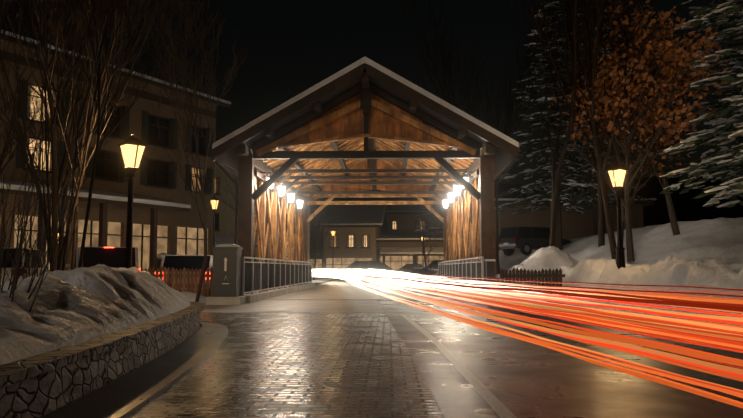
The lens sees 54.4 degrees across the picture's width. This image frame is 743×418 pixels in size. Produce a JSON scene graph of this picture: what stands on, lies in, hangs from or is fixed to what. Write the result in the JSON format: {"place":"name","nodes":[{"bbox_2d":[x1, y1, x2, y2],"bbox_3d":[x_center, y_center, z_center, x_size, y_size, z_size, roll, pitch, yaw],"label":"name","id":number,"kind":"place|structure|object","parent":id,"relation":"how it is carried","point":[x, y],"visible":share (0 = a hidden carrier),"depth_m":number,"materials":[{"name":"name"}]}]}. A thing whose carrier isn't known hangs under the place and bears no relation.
{"place":"outdoors","nodes":[
{"label":"outdoors","id":0,"kind":"place"},
{"bbox_2d":[0,0,148,269],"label":"bare tree","id":1,"kind":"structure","parent":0,"point":[45,208],"depth_m":27.60,"materials":[{"name":"brown plant"}]},
{"bbox_2d":[0,302,204,417],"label":"stone planter wall","id":2,"kind":"structure","parent":0,"point":[41,385],"depth_m":5.25,"materials":[{"name":"grey stone"}]},
{"bbox_2d":[201,279,333,293],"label":"snow ground","id":3,"kind":"structure","parent":0,"point":[318,280],"depth_m":58.84,"materials":[{"name":"white snow"}]},
{"bbox_2d":[0,24,48,175],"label":"bare tree","id":4,"kind":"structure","parent":3,"relation":"on","point":[8,144],"depth_m":32.31,"materials":[{"name":"brown plant"}]},
{"bbox_2d":[0,29,230,273],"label":"hotel","id":5,"kind":"structure","parent":3,"relation":"on","point":[166,218],"depth_m":42.72,"materials":[{"name":"paint"}]},
{"bbox_2d":[156,252,179,269],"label":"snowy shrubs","id":6,"kind":"object","parent":3,"relation":"on","point":[159,257],"visible":0.1,"depth_m":44.21,"materials":[{"name":"white snow"}]},
{"bbox_2d":[210,195,218,254],"bbox_3d":[-7.661,1.595,35.068,0.426,4.575,0.426,-2,-5,26],"label":"street lamp","id":7,"kind":"object","parent":3,"relation":"on","point":[214,200],"visible":0.6,"depth_m":35.10,"materials":[{"name":"black metal"}]},
{"bbox_2d":[219,129,255,259],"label":"bare tree","id":8,"kind":"object","parent":3,"relation":"on","point":[232,195],"visible":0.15,"depth_m":42.82,"materials":[{"name":"brown plant"}]},
{"bbox_2d":[215,163,309,264],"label":"pale building","id":9,"kind":"structure","parent":3,"relation":"on","point":[224,220],"depth_m":57.33,"materials":[{"name":"paint"}]},
{"bbox_2d":[215,237,287,246],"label":"green awnings","id":10,"kind":"object","parent":9,"relation":"attached to","point":[224,240],"visible":0.08,"depth_m":55.42,"materials":[{"name":"green"}]},
{"bbox_2d":[310,198,327,268],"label":"house","id":11,"kind":"structure","parent":3,"relation":"on","point":[319,258],"depth_m":93.26,"materials":[{"name":"paint"}]},
{"bbox_2d":[310,198,341,279],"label":"bare tree","id":12,"kind":"object","parent":3,"relation":"on","point":[313,227],"visible":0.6,"depth_m":61.88,"materials":[{"name":"brown plant"}]},
{"bbox_2d":[331,229,334,278],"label":"street lamp","id":13,"kind":"object","parent":3,"relation":"on","point":[333,233],"depth_m":65.88,"materials":[{"name":"black metal"}]},
{"bbox_2d":[201,279,338,294],"bbox_3d":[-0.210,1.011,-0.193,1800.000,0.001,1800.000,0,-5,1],"label":"ground","id":14,"kind":"structure","parent":0,"point":[322,282],"depth_m":56.57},
{"bbox_2d":[0,248,48,281],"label":"parked suv","id":15,"kind":"object","parent":14,"relation":"on","point":[9,262],"visible":0.15,"depth_m":23.77,"materials":[{"name":"grey paint"}]},
{"bbox_2d":[65,246,139,270],"bbox_3d":[-9.205,2.212,24.603,2.160,1.750,4.640,2,-5,-27],"label":"parked suv","id":16,"kind":"object","parent":14,"relation":"on","point":[113,257],"visible":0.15,"depth_m":22.82,"materials":[{"name":"grey paint"}]},
{"bbox_2d":[314,205,388,268],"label":"chalet","id":17,"kind":"object","parent":14,"relation":"on","point":[357,234],"depth_m":83.88,"materials":[{"name":"paint"}]},
{"bbox_2d":[376,235,443,269],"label":"shop","id":18,"kind":"object","parent":14,"relation":"on","point":[395,252],"depth_m":85.29,"materials":[{"name":"paint"}]},
{"bbox_2d":[397,264,424,272],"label":"car","id":19,"kind":"object","parent":14,"relation":"on","point":[409,268],"visible":0.23,"depth_m":72.70,"materials":[{"name":"grey paint"}]},
{"bbox_2d":[408,197,442,267],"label":"bare tree","id":20,"kind":"object","parent":14,"relation":"on","point":[423,227],"visible":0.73,"depth_m":71.68,"materials":[{"name":"brown plant"}]},
{"bbox_2d":[429,211,499,254],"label":"house","id":21,"kind":"structure","parent":14,"relation":"on","point":[434,222],"depth_m":94.70,"materials":[{"name":"paint"}]},
{"bbox_2d":[1,0,742,183],"label":"sky","id":22,"kind":"structure","parent":0,"point":[294,45],"materials":[{"name":"black"}]},
{"bbox_2d":[352,197,442,234],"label":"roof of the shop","id":23,"kind":"structure","parent":0,"point":[400,221],"depth_m":103.29,"materials":[{"name":"paint"}]},
{"bbox_2d":[201,279,742,417],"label":"road asphalt","id":24,"kind":"structure","parent":0,"point":[517,378],"depth_m":6.85,"materials":[{"name":"grey asphalt"}]},
{"bbox_2d":[0,264,190,364],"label":"snowbank","id":25,"kind":"object","parent":24,"relation":"on","point":[77,306],"visible":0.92,"depth_m":6.67,"materials":[{"name":"white snow"}]},
{"bbox_2d":[6,181,81,278],"bbox_3d":[-3.818,0.308,8.456,0.796,1.344,1.012,2,-5,-21],"label":"bare shrub","id":26,"kind":"object","parent":25,"relation":"on","point":[36,252],"visible":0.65,"depth_m":8.53,"materials":[{"name":"brown plant"}]},
{"bbox_2d":[0,83,100,311],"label":"bare shrub","id":27,"kind":"object","parent":25,"relation":"on","point":[18,254],"visible":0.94,"depth_m":6.16,"materials":[{"name":"brown plant"}]},
{"bbox_2d":[8,0,168,269],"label":"bare tree","id":28,"kind":"object","parent":25,"relation":"on","point":[93,117],"visible":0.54,"depth_m":13.81,"materials":[{"name":"brown plant"}]},
{"bbox_2d":[0,0,202,270],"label":"bare tree clump","id":29,"kind":"object","parent":25,"relation":"on","point":[3,11],"visible":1,"depth_m":10.89,"materials":[{"name":"brown plant"}]},
{"bbox_2d":[0,0,218,270],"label":"tall bare tree","id":30,"kind":"object","parent":25,"relation":"on","point":[56,182],"visible":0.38,"depth_m":17.87,"materials":[{"name":"brown plant"}]},
{"bbox_2d":[118,132,145,267],"bbox_3d":[-4.625,0.321,13.821,0.508,3.631,0.508,2,-5,-24],"label":"street lamp","id":31,"kind":"object","parent":25,"relation":"on","point":[132,148],"visible":0.58,"depth_m":13.80,"materials":[{"name":"black metal"}]},
{"bbox_2d":[41,322,227,417],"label":"planter kerb","id":32,"kind":"structure","parent":24,"relation":"on","point":[128,395],"depth_m":5.96,"materials":[{"name":"stone"}]},
{"bbox_2d":[115,266,212,296],"bbox_3d":[-6.488,2.308,22.357,4.169,1.070,0.066,-1,-5,7],"label":"picket fence","id":33,"kind":"object","parent":24,"relation":"on","point":[190,282],"visible":0.29,"depth_m":22.24,"materials":[{"name":"brown wood"}]},
{"bbox_2d":[204,303,221,308],"bbox_3d":[-8.882,2.613,19.608,9.700,0.001,4.700,0,-5,1],"label":"apron","id":34,"kind":"object","parent":24,"relation":"on","point":[208,306],"depth_m":18.96,"materials":[{"name":"concrete"}]},
{"bbox_2d":[132,0,250,301],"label":"bare tree","id":35,"kind":"object","parent":34,"relation":"on","point":[169,69],"visible":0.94,"depth_m":20.29,"materials":[{"name":"brown plant"}]},
{"bbox_2d":[180,291,205,302],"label":"snowbank","id":36,"kind":"object","parent":34,"relation":"on","point":[190,296],"visible":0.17,"depth_m":21.32,"materials":[{"name":"white snow"}]},
{"bbox_2d":[206,244,245,304],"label":"stone pillar","id":37,"kind":"structure","parent":34,"relation":"on","point":[227,259],"depth_m":20.03,"materials":[{"name":"black stone"}]},
{"bbox_2d":[241,256,314,302],"bbox_3d":[-3.455,2.778,29.750,0.420,1.345,18.260,0,-5,1],"label":"railing","id":38,"kind":"object","parent":24,"relation":"on","point":[260,276],"visible":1,"depth_m":25.65,"materials":[{"name":"grey metal"}]},
{"bbox_2d":[129,312,444,417],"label":"paver strip","id":39,"kind":"object","parent":24,"relation":"on","point":[308,365],"visible":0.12,"depth_m":6.83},
{"bbox_2d":[201,310,383,312],"bbox_3d":[-6.748,2.385,16.865,14.100,0.001,0.700,0,-5,1],"label":"concrete band","id":40,"kind":"object","parent":24,"relation":"on","point":[286,311],"visible":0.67,"depth_m":16.73,"materials":[{"name":"grey concrete"}]},
{"bbox_2d":[204,300,381,310],"bbox_3d":[-1.844,2.648,20.036,4.350,0.001,5.900,0,-5,1],"label":"bridge apron","id":41,"kind":"object","parent":24,"relation":"on","point":[317,305],"visible":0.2,"depth_m":18.96,"materials":[{"name":"concrete"}]},
{"bbox_2d":[340,261,380,279],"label":"pale car","id":42,"kind":"object","parent":24,"relation":"on","point":[354,264],"visible":0.29,"depth_m":64.90,"materials":[{"name":"beige paint"}]},
{"bbox_2d":[210,57,520,299],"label":"covered bridge","id":43,"kind":"structure","parent":24,"relation":"on","point":[361,127],"depth_m":24.16,"materials":[{"name":"brown wood"}]},
{"bbox_2d":[260,172,272,189],"bbox_3d":[-3.620,-0.971,25.282,0.509,0.625,0.314,-2,-5,24],"label":"lamp","id":44,"kind":"object","parent":43,"relation":"on","point":[271,187],"visible":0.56,"depth_m":25.25,"materials":[{"name":"white glass"}]},
{"bbox_2d":[273,181,285,196],"bbox_3d":[-3.558,-0.758,27.873,0.509,0.625,0.314,-2,-5,24],"label":"lamp","id":45,"kind":"object","parent":43,"relation":"on","point":[281,188],"visible":0.96,"depth_m":27.77,"materials":[{"name":"white glass"}]},
{"bbox_2d":[287,189,293,203],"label":"lamp","id":46,"kind":"object","parent":43,"relation":"on","point":[290,196],"visible":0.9,"depth_m":30.45,"materials":[{"name":"white glass"}]},
{"bbox_2d":[294,196,302,208],"bbox_3d":[-3.420,-0.291,33.552,0.509,0.625,0.314,-2,-5,24],"label":"lamp","id":47,"kind":"object","parent":43,"relation":"on","point":[299,202],"visible":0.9,"depth_m":33.45,"materials":[{"name":"white glass"}]},
{"bbox_2d":[443,196,448,208],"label":"lamp","id":48,"kind":"object","parent":43,"relation":"hanging from","point":[445,202],"visible":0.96,"depth_m":33.28,"materials":[{"name":"white glass"}]},
{"bbox_2d":[447,188,454,202],"bbox_3d":[3.444,-0.557,30.321,0.509,0.625,0.314,-2,-5,24],"label":"lamp","id":49,"kind":"object","parent":43,"relation":"on","point":[451,196],"visible":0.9,"depth_m":30.29,"materials":[{"name":"white glass"}]},
{"bbox_2d":[454,181,460,196],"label":"lamp","id":50,"kind":"object","parent":43,"relation":"on","point":[457,187],"visible":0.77,"depth_m":27.59,"materials":[{"name":"white glass"}]},
{"bbox_2d":[462,172,473,189],"bbox_3d":[3.316,-0.991,25.040,0.314,0.625,0.509,10,-11,-65],"label":"lamp","id":51,"kind":"object","parent":43,"relation":"on","point":[465,177],"visible":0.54,"depth_m":25.05,"materials":[{"name":"white glass"}]},
{"bbox_2d":[355,262,407,280],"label":"dark car","id":52,"kind":"object","parent":24,"relation":"on","point":[374,265],"visible":0.21,"depth_m":56.99,"materials":[{"name":"black paint"}]},
{"bbox_2d":[412,260,443,275],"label":"car","id":53,"kind":"object","parent":24,"relation":"on","point":[431,268],"visible":0.29,"depth_m":60.96,"materials":[{"name":"grey paint"}]},
{"bbox_2d":[400,314,516,417],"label":"edge line","id":54,"kind":"object","parent":24,"relation":"on","point":[497,405],"visible":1,"depth_m":6.52,"materials":[{"name":"paint"}]},
{"bbox_2d":[438,256,483,303],"bbox_3d":[3.383,2.764,29.585,0.420,1.345,18.260,0,-5,1],"label":"railing","id":55,"kind":"object","parent":24,"relation":"on","point":[467,270],"visible":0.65,"depth_m":25.79,"materials":[{"name":"grey metal"}]},
{"bbox_2d":[485,259,494,293],"bbox_3d":[3.338,2.044,20.311,0.270,1.260,0.270,0,-5,1],"label":"rail end post","id":56,"kind":"object","parent":24,"relation":"on","point":[490,271],"visible":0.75,"depth_m":20.23,"materials":[{"name":"black"}]},
{"bbox_2d":[500,268,564,301],"bbox_3d":[4.864,2.277,21.681,2.247,1.020,0.066,2,-5,-19],"label":"picket fence","id":57,"kind":"object","parent":24,"relation":"on","point":[557,275],"visible":0.48,"depth_m":21.68,"materials":[{"name":"brown wood"}]},
{"bbox_2d":[312,269,742,408],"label":"light trails","id":58,"kind":"object","parent":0,"point":[528,298],"visible":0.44,"depth_m":5.10,"materials":[{"name":"orange"}]},
{"bbox_2d":[332,173,742,226],"bbox_3d":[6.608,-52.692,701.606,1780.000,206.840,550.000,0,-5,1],"label":"mountain backdrop","id":59,"kind":"structure","parent":0,"point":[688,206],"depth_m":553.04,"materials":[{"name":"black"}]},
{"bbox_2d":[432,217,742,326],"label":"snow terrain","id":60,"kind":"structure","parent":0,"point":[705,253],"depth_m":24.65,"materials":[{"name":"white snow"}]},
{"bbox_2d":[416,197,442,234],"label":"spruce","id":61,"kind":"object","parent":60,"relation":"on","point":[435,207],"visible":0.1,"depth_m":99.68,"materials":[{"name":"green plant"}]},
{"bbox_2d":[406,31,491,115],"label":"bare tree","id":62,"kind":"object","parent":60,"relation":"on","point":[460,82],"visible":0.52,"depth_m":46.11,"materials":[{"name":"brown plant"}]},
{"bbox_2d":[400,0,557,274],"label":"bare tree","id":63,"kind":"object","parent":60,"relation":"on","point":[510,122],"visible":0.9,"depth_m":33.78,"materials":[{"name":"brown plant"}]},
{"bbox_2d":[499,226,571,255],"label":"parked suv","id":64,"kind":"object","parent":60,"relation":"on","point":[525,240],"visible":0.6,"depth_m":44.01,"materials":[{"name":"black paint"}]},
{"bbox_2d":[495,0,613,249],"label":"spruce","id":65,"kind":"object","parent":60,"relation":"on","point":[544,151],"visible":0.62,"depth_m":40.55,"materials":[{"name":"green plant"}]},
{"bbox_2d":[495,198,656,249],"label":"building","id":66,"kind":"structure","parent":60,"relation":"on","point":[576,225],"depth_m":50.65,"materials":[{"name":"paint"}]},
{"bbox_2d":[518,0,640,245],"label":"bare tree","id":67,"kind":"object","parent":60,"relation":"on","point":[571,111],"visible":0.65,"depth_m":28.50,"materials":[{"name":"brown plant"}]},
{"bbox_2d":[508,0,680,246],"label":"bare tree","id":68,"kind":"object","parent":60,"relation":"on","point":[601,236],"visible":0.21,"depth_m":33.17,"materials":[{"name":"brown plant"}]},
{"bbox_2d":[540,0,654,235],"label":"spruce","id":69,"kind":"object","parent":60,"relation":"on","point":[610,194],"visible":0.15,"depth_m":45.79,"materials":[{"name":"green plant"}]},
{"bbox_2d":[530,0,687,259],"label":"bare tree","id":70,"kind":"object","parent":60,"relation":"on","point":[590,74],"visible":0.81,"depth_m":26.09,"materials":[{"name":"brown plant"}]},
{"bbox_2d":[607,160,627,268],"bbox_3d":[6.503,0.273,18.975,0.508,3.131,0.508,2,-5,-24],"label":"street lamp","id":71,"kind":"object","parent":60,"relation":"on","point":[617,171],"visible":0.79,"depth_m":18.92,"materials":[{"name":"black metal"}]},
{"bbox_2d":[550,1,732,261],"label":"orange leaf tree","id":72,"kind":"object","parent":60,"relation":"on","point":[635,122],"visible":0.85,"depth_m":26.87,"materials":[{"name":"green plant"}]},
{"bbox_2d":[566,0,731,234],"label":"orange leaf tree","id":73,"kind":"object","parent":60,"relation":"on","point":[663,181],"visible":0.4,"depth_m":28.31,"materials":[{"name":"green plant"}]},
{"bbox_2d":[647,0,742,207],"bbox_3d":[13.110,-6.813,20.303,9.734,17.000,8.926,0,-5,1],"label":"spruce","id":74,"kind":"object","parent":60,"relation":"on","point":[731,7],"visible":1,"depth_m":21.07,"materials":[{"name":"green plant"}]},
{"bbox_2d":[704,41,742,196],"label":"spruce","id":75,"kind":"object","parent":60,"relation":"on","point":[734,87],"visible":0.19,"depth_m":37.12,"materials":[{"name":"green plant"}]},
{"label":"parking area","id":76,"kind":"structure","parent":0,"visible":0},
{"bbox_2d":[155,255,212,296],"bbox_3d":[-6.658,2.491,26.725,2.160,1.540,4.640,1,-5,-7],"label":"car","id":77,"kind":"object","parent":76,"relation":"on","point":[190,262],"visible":0.19,"depth_m":25.45,"materials":[{"name":"grey paint"}]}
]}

